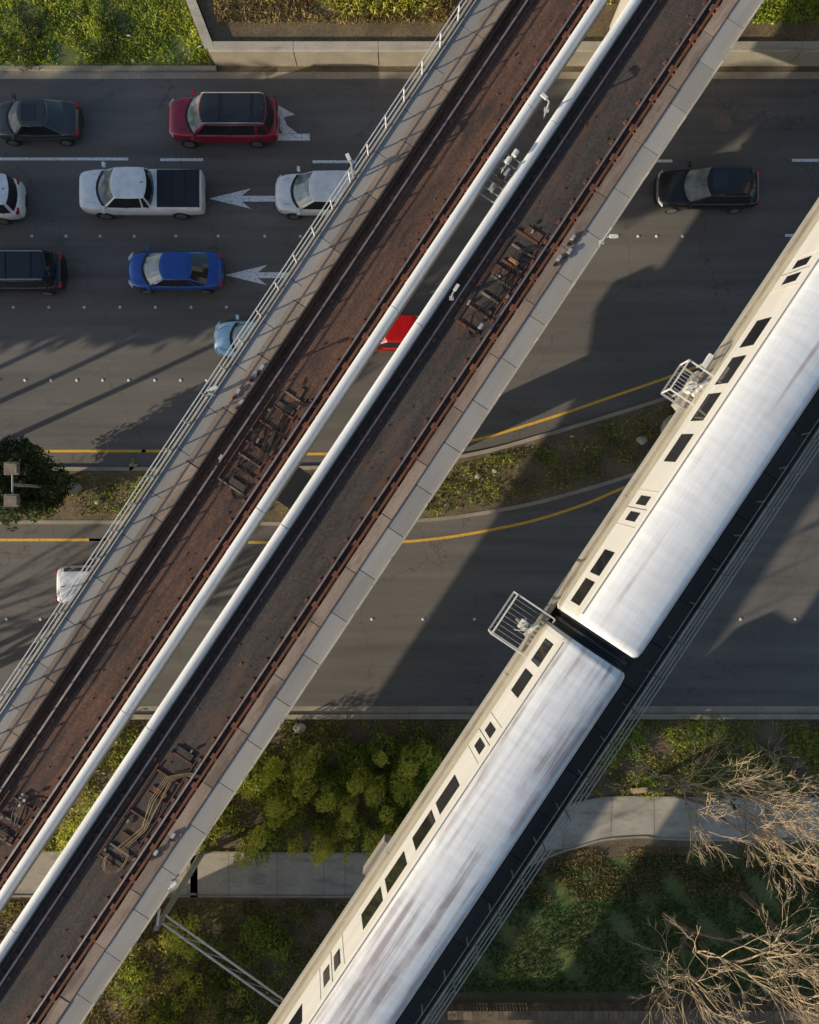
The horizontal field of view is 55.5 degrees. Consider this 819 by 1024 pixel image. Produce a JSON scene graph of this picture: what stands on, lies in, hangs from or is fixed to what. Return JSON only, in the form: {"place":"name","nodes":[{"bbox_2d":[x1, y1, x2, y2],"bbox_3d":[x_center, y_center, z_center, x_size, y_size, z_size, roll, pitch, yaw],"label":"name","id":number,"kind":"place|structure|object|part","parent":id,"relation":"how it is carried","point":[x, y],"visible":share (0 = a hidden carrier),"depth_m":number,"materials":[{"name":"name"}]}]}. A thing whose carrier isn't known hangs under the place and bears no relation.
{"place":"outdoors","nodes":[
{"label":"outdoors","id":0,"kind":"place"},
{"bbox_2d":[0,0,213,65],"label":"lawn bank","id":1,"kind":"structure","parent":0,"point":[64,57],"depth_m":37.88,"materials":[{"name":"green plant"}]},
{"bbox_2d":[0,0,129,54],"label":"shrubs","id":2,"kind":"object","parent":1,"relation":"on","point":[20,24],"visible":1,"depth_m":37.51,"materials":[{"name":"green plant"}]},
{"bbox_2d":[0,0,201,48],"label":"shrubs","id":3,"kind":"object","parent":1,"relation":"on","point":[90,21],"visible":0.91,"depth_m":37.69,"materials":[{"name":"green plant"}]},
{"bbox_2d":[18,10,200,61],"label":"litter","id":4,"kind":"object","parent":1,"relation":"on","point":[135,42],"visible":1,"depth_m":37.70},
{"bbox_2d":[0,79,818,705],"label":"road","id":5,"kind":"structure","parent":0,"point":[634,311],"depth_m":37.99,"materials":[{"name":"grey asphalt"}]},
{"bbox_2d":[0,173,26,224],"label":"car","id":6,"kind":"object","parent":5,"relation":"on","point":[13,201],"visible":1,"depth_m":36.80,"materials":[{"name":"paint"}]},
{"bbox_2d":[0,250,66,295],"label":"black suv car","id":7,"kind":"object","parent":5,"relation":"on","point":[35,271],"visible":1,"depth_m":36.40,"materials":[{"name":"paint"}]},
{"bbox_2d":[0,93,82,145],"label":"black sedan car","id":8,"kind":"object","parent":5,"relation":"on","point":[38,120],"visible":1,"depth_m":37.00,"materials":[{"name":"paint"}]},
{"bbox_2d":[56,564,92,603],"bbox_3d":[-14.476,3.487,37.121,4.768,1.746,2.260,0,90,0],"label":"white suv car","id":9,"kind":"object","parent":5,"relation":"on","point":[67,576],"visible":0.25,"depth_m":36.36,"materials":[{"name":"paint"}]},
{"bbox_2d":[79,162,205,219],"bbox_3d":[-12.794,-15.296,37.001,5.943,1.986,2.420,0,90,0],"label":"white pickup truck","id":10,"kind":"object","parent":5,"relation":"on","point":[108,194],"visible":1,"depth_m":36.74,"materials":[{"name":"paint"}]},
{"bbox_2d":[128,245,224,293],"bbox_3d":[-11.248,-11.579,37.231,4.637,1.526,2.220,0,90,0],"label":"blue sedan car","id":11,"kind":"object","parent":5,"relation":"on","point":[150,272],"visible":1,"depth_m":37.00,"materials":[{"name":"paint"}]},
{"bbox_2d":[168,89,279,147],"bbox_3d":[-8.945,-18.783,37.051,5.323,1.886,2.420,0,90,0],"label":"red suv car","id":12,"kind":"object","parent":5,"relation":"on","point":[252,119],"visible":1,"depth_m":36.53,"materials":[{"name":"paint"}]},
{"bbox_2d":[214,315,255,359],"bbox_3d":[-7.071,-8.290,37.221,4.670,1.546,2.160,0,90,0],"label":"light blue car","id":13,"kind":"object","parent":5,"relation":"on","point":[226,333],"visible":0.34,"depth_m":37.11,"materials":[{"name":"paint"}]},
{"bbox_2d":[275,166,355,219],"bbox_3d":[-4.077,-15.230,37.111,4.768,1.766,2.300,0,90,0],"label":"white suv car","id":14,"kind":"object","parent":5,"relation":"on","point":[298,196],"visible":0.58,"depth_m":36.72,"materials":[{"name":"paint"}]},
{"bbox_2d":[0,472,634,525],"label":"median kerb","id":15,"kind":"structure","parent":5,"relation":"on","point":[418,520],"depth_m":37.85,"materials":[{"name":"concrete"}]},
{"bbox_2d":[0,390,680,525],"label":"median","id":16,"kind":"object","parent":5,"relation":"on","point":[529,469],"visible":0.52,"depth_m":37.87,"materials":[{"name":"soil"}]},
{"bbox_2d":[0,434,77,531],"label":"leafy tree","id":17,"kind":"object","parent":16,"relation":"on","point":[35,469],"visible":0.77,"depth_m":34.26,"materials":[{"name":"green plant"}]},
{"bbox_2d":[4,462,75,506],"bbox_3d":[-16.400,-1.133,34.952,0.640,5.897,1.840,0,90,0],"label":"street lamp","id":18,"kind":"object","parent":16,"relation":"on","point":[12,469],"visible":0.69,"depth_m":32.03,"materials":[{"name":"metal"}]},
{"bbox_2d":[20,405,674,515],"bbox_3d":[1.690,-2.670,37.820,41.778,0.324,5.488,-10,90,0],"label":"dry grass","id":19,"kind":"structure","parent":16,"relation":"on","point":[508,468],"depth_m":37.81,"materials":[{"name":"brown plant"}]},
{"bbox_2d":[35,406,674,515],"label":"grass","id":20,"kind":"structure","parent":16,"relation":"on","point":[102,494],"depth_m":37.80,"materials":[{"name":"green plant"}]},
{"bbox_2d":[39,408,671,520],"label":"shrubs","id":21,"kind":"object","parent":16,"relation":"on","point":[497,459],"visible":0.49,"depth_m":37.73,"materials":[{"name":"green plant"}]},
{"bbox_2d":[51,391,678,470],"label":"median kerb","id":22,"kind":"structure","parent":5,"relation":"on","point":[133,468],"depth_m":37.85,"materials":[{"name":"concrete"}]},
{"bbox_2d":[376,314,419,350],"bbox_3d":[-0.821,-8.618,37.221,4.572,1.546,2.160,0,90,0],"label":"red car","id":23,"kind":"object","parent":5,"relation":"on","point":[397,332],"visible":0.13,"depth_m":36.55,"materials":[{"name":"paint"}]},
{"bbox_2d":[0,235,796,620],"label":"road studs","id":24,"kind":"object","parent":5,"relation":"on","point":[206,379],"visible":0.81,"depth_m":37.96,"materials":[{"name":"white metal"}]},
{"bbox_2d":[0,105,818,543],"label":"road markings","id":25,"kind":"object","parent":5,"relation":"on","point":[252,275],"visible":0.52,"depth_m":37.99,"materials":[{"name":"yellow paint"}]},
{"bbox_2d":[0,72,818,78],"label":"gutter","id":26,"kind":"object","parent":5,"relation":"on","point":[322,75],"visible":0.75,"depth_m":37.99,"materials":[{"name":"concrete"}]},
{"bbox_2d":[135,706,818,712],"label":"gutter","id":27,"kind":"object","parent":5,"relation":"on","point":[473,709],"visible":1,"depth_m":37.99,"materials":[{"name":"concrete"}]},
{"bbox_2d":[653,161,759,213],"bbox_3d":[14.245,-15.493,37.151,4.964,1.686,2.240,0,90,0],"label":"black hatchback car","id":28,"kind":"object","parent":5,"relation":"on","point":[732,189],"visible":1,"depth_m":36.87,"materials":[{"name":"paint"}]},
{"bbox_2d":[714,114,731,130],"bbox_3d":[15.300,-19.000,37.986,0.840,0.015,0.840,0,90,0],"label":"manhole cover","id":29,"kind":"object","parent":5,"relation":"on","point":[722,122],"visible":1,"depth_m":37.98,"materials":[{"name":"grey metal"}]},
{"bbox_2d":[0,2,818,1023],"bbox_3d":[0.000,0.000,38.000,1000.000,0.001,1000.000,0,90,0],"label":"ground","id":30,"kind":"structure","parent":0,"point":[618,848],"depth_m":38.00,"materials":[{"name":"soil"}]},
{"bbox_2d":[0,3,132,71],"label":"shrubs","id":31,"kind":"object","parent":30,"relation":"on","point":[24,52],"visible":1,"depth_m":37.63,"materials":[{"name":"yellow green leaves"},{"name":"green leaves"}]},
{"bbox_2d":[0,65,216,71],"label":"kerb","id":32,"kind":"structure","parent":30,"relation":"on","point":[120,68],"depth_m":37.87,"materials":[{"name":"concrete"}]},
{"bbox_2d":[53,737,233,854],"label":"shrubs","id":33,"kind":"object","parent":30,"relation":"on","point":[77,824],"visible":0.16,"depth_m":37.48,"materials":[{"name":"green plant"}]},
{"bbox_2d":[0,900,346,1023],"bbox_3d":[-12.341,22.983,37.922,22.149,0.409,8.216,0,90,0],"label":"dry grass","id":34,"kind":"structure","parent":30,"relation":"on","point":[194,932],"depth_m":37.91,"materials":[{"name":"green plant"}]},
{"bbox_2d":[0,901,346,1023],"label":"grass","id":35,"kind":"structure","parent":30,"relation":"on","point":[251,1006],"depth_m":37.91,"materials":[{"name":"green plant"}]},
{"bbox_2d":[121,980,246,1023],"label":"shrubs","id":36,"kind":"object","parent":30,"relation":"on","point":[203,1009],"visible":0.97,"depth_m":37.19,"materials":[{"name":"green plant"}]},
{"bbox_2d":[125,913,257,1023],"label":"shrubs","id":37,"kind":"object","parent":30,"relation":"on","point":[183,952],"visible":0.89,"depth_m":37.07,"materials":[{"name":"green plant"}]},
{"bbox_2d":[107,912,296,1023],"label":"shrubs","id":38,"kind":"object","parent":30,"relation":"on","point":[274,952],"visible":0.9,"depth_m":37.53,"materials":[{"name":"green plant"}]},
{"bbox_2d":[154,849,283,1007],"bbox_3d":[-7.824,18.535,34.371,1.017,7.257,7.065,-44,90,0],"label":"utility mast","id":39,"kind":"object","parent":30,"relation":"on","point":[182,885],"visible":0.86,"depth_m":32.40,"materials":[{"name":"white metal"}]},
{"bbox_2d":[224,726,441,866],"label":"shrubs","id":40,"kind":"object","parent":30,"relation":"on","point":[335,778],"visible":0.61,"depth_m":37.16,"materials":[{"name":"green plant"}]},
{"bbox_2d":[242,751,428,869],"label":"shrubs","id":41,"kind":"object","parent":30,"relation":"on","point":[324,806],"visible":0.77,"depth_m":35.34,"materials":[{"name":"green plant"}]},
{"bbox_2d":[232,740,442,867],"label":"shrubs","id":42,"kind":"object","parent":30,"relation":"on","point":[405,787],"visible":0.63,"depth_m":36.31,"materials":[{"name":"green plant"}]},
{"bbox_2d":[72,436,646,732],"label":"rocks","id":43,"kind":"object","parent":30,"relation":"on","point":[302,727],"visible":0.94,"depth_m":37.74,"materials":[{"name":"stone"}]},
{"bbox_2d":[0,0,763,1023],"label":"elevated railway viaduct","id":44,"kind":"object","parent":30,"relation":"on","point":[226,474],"visible":1,"depth_m":29.22,"materials":[{"name":"concrete"}]},
{"bbox_2d":[168,874,178,889],"bbox_3d":[-8.527,13.439,28.480,0.494,1.240,0.195,-40,90,0],"label":"walkway lamp","id":45,"kind":"object","parent":44,"relation":"on","point":[174,882],"visible":1,"depth_m":27.93,"materials":[{"name":"metal"}]},
{"bbox_2d":[206,386,217,395],"bbox_3d":[-7.098,-4.378,28.380,0.485,1.240,0.156,-15,90,0],"label":"walkway lamp","id":46,"kind":"object","parent":44,"relation":"on","point":[210,391],"visible":1,"depth_m":27.81,"materials":[{"name":"metal"}]},
{"bbox_2d":[345,153,354,176],"bbox_3d":[-2.132,-12.628,28.480,0.191,1.240,0.477,-19,90,0],"label":"walkway lamp","id":47,"kind":"object","parent":44,"relation":"on","point":[352,169],"visible":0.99,"depth_m":27.95,"materials":[{"name":"metal"}]},
{"bbox_2d":[449,284,459,300],"bbox_3d":[1.633,-8.079,28.880,0.197,1.240,0.484,27,90,0],"label":"walkway lamp","id":48,"kind":"object","parent":44,"relation":"on","point":[451,297],"visible":1,"depth_m":28.32,"materials":[{"name":"metal"}]},
{"bbox_2d":[479,149,521,202],"bbox_3d":[3.406,-12.550,29.250,0.700,1.500,1.900,34,90,0],"label":"railway signal","id":49,"kind":"object","parent":44,"relation":"on","point":[501,178],"visible":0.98,"depth_m":28.95,"materials":[{"name":"metal"}]},
{"bbox_2d":[540,92,549,118],"bbox_3d":[4.936,-14.928,28.680,0.494,1.240,0.192,37,90,0],"label":"walkway lamp","id":50,"kind":"object","parent":44,"relation":"attached to","point":[544,96],"visible":1,"depth_m":28.22,"materials":[{"name":"metal"}]},
{"bbox_2d":[599,234,616,245],"bbox_3d":[7.229,-9.923,28.580,0.470,1.240,0.120,0,90,0],"label":"walkway lamp","id":51,"kind":"object","parent":44,"relation":"attached to","point":[610,236],"visible":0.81,"depth_m":28.03,"materials":[{"name":"metal"}]},
{"bbox_2d":[12,836,818,897],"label":"path edging","id":52,"kind":"object","parent":30,"relation":"on","point":[537,861],"visible":0.6,"depth_m":37.90,"materials":[{"name":"concrete"}]},
{"bbox_2d":[13,798,818,894],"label":"footpath","id":53,"kind":"structure","parent":30,"relation":"on","point":[663,818],"depth_m":37.95,"materials":[{"name":"concrete"}]},
{"bbox_2d":[41,795,818,855],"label":"path edging","id":54,"kind":"object","parent":30,"relation":"on","point":[365,853],"visible":0.37,"depth_m":37.90,"materials":[{"name":"concrete"}]},
{"bbox_2d":[43,720,818,851],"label":"grass","id":55,"kind":"structure","parent":30,"relation":"on","point":[417,728],"depth_m":37.91,"materials":[{"name":"green plant"}]},
{"bbox_2d":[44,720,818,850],"bbox_3d":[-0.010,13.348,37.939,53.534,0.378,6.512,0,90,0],"label":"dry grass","id":56,"kind":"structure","parent":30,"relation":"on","point":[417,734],"depth_m":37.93,"materials":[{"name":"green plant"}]},
{"bbox_2d":[131,714,818,718],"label":"kerb","id":57,"kind":"structure","parent":30,"relation":"on","point":[470,716],"depth_m":37.87,"materials":[{"name":"concrete"}]},
{"bbox_2d":[186,0,818,65],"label":"retaining wall","id":58,"kind":"structure","parent":30,"relation":"on","point":[413,53],"depth_m":36.87,"materials":[{"name":"concrete"}]},
{"bbox_2d":[268,198,818,1023],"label":"elevated railway viaduct","id":59,"kind":"object","parent":30,"relation":"on","point":[642,670],"visible":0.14,"depth_m":29.00,"materials":[{"name":"concrete"}]},
{"bbox_2d":[488,591,555,656],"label":"signal platform","id":60,"kind":"structure","parent":59,"relation":"on","point":[523,624],"depth_m":28.50,"materials":[{"name":"metal"}]},
{"bbox_2d":[277,211,818,1023],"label":"passenger train","id":61,"kind":"object","parent":59,"relation":"on","point":[553,695],"visible":1,"depth_m":25.75,"materials":[{"name":"metal"}]},
{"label":"windows and fittings","id":62,"kind":"part","parent":61,"relation":"part of","materials":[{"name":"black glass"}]},
{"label":"windows and fittings","id":63,"kind":"part","parent":61,"relation":"part of","materials":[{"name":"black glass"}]},
{"bbox_2d":[661,359,712,409],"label":"signal platform","id":64,"kind":"structure","parent":59,"relation":"on","point":[689,387],"depth_m":28.50,"materials":[{"name":"metal"}]},
{"bbox_2d":[696,353,713,367],"bbox_3d":[10.736,-5.445,28.475,0.200,1.050,0.500,34,90,0],"label":"walkway lamp","id":65,"kind":"object","parent":64,"relation":"attached to","point":[707,360],"visible":0.96,"depth_m":27.95,"materials":[{"name":"metal"}]},
{"bbox_2d":[447,1003,818,1019],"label":"wooden fence","id":66,"kind":"object","parent":30,"relation":"on","point":[570,1011],"visible":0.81,"depth_m":37.18,"materials":[{"name":"brown wood"}]},
{"bbox_2d":[595,714,818,806],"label":"shrubs","id":67,"kind":"object","parent":30,"relation":"on","point":[691,740],"visible":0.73,"depth_m":37.50,"materials":[{"name":"green plant"}]},
{"bbox_2d":[606,720,818,895],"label":"bare tree","id":68,"kind":"object","parent":30,"relation":"on","point":[664,788],"visible":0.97,"depth_m":31.11,"materials":[{"name":"brown plant"}]},
{"bbox_2d":[730,733,818,880],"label":"bare tree","id":69,"kind":"object","parent":30,"relation":"on","point":[743,792],"visible":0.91,"depth_m":31.66,"materials":[{"name":"brown plant"}]},
{"bbox_2d":[197,0,818,57],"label":"embankment","id":70,"kind":"structure","parent":0,"point":[419,30],"depth_m":36.95,"materials":[{"name":"soil"}]},
{"bbox_2d":[213,0,455,24],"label":"dry grass","id":71,"kind":"structure","parent":70,"relation":"on","point":[281,19],"depth_m":36.83,"materials":[{"name":"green plant"}]},
{"bbox_2d":[316,0,444,19],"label":"shrubs","id":72,"kind":"object","parent":70,"relation":"on","point":[370,7],"visible":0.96,"depth_m":36.59,"materials":[{"name":"green plant"}]},
{"bbox_2d":[749,0,818,24],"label":"grass","id":73,"kind":"structure","parent":70,"relation":"on","point":[771,13],"depth_m":36.82,"materials":[{"name":"green plant"}]},
{"bbox_2d":[445,853,818,993],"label":"lawn","id":74,"kind":"structure","parent":0,"point":[569,966],"depth_m":37.99,"materials":[{"name":"green plant"}]},
{"bbox_2d":[512,845,818,901],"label":"dry leaves","id":75,"kind":"object","parent":74,"relation":"on","point":[651,867],"visible":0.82,"depth_m":37.92,"materials":[{"name":"plant"}]},
{"bbox_2d":[631,878,818,1023],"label":"bare tree","id":76,"kind":"object","parent":74,"relation":"on","point":[704,947],"visible":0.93,"depth_m":31.60,"materials":[{"name":"brown plant"}]},
{"bbox_2d":[659,911,818,1023],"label":"bare tree","id":77,"kind":"object","parent":74,"relation":"on","point":[680,926],"visible":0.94,"depth_m":30.55,"materials":[{"name":"brown plant"}]},
{"bbox_2d":[738,890,818,1023],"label":"bare tree","id":78,"kind":"object","parent":74,"relation":"on","point":[746,897],"visible":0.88,"depth_m":32.71,"materials":[{"name":"brown plant"}]}
]}

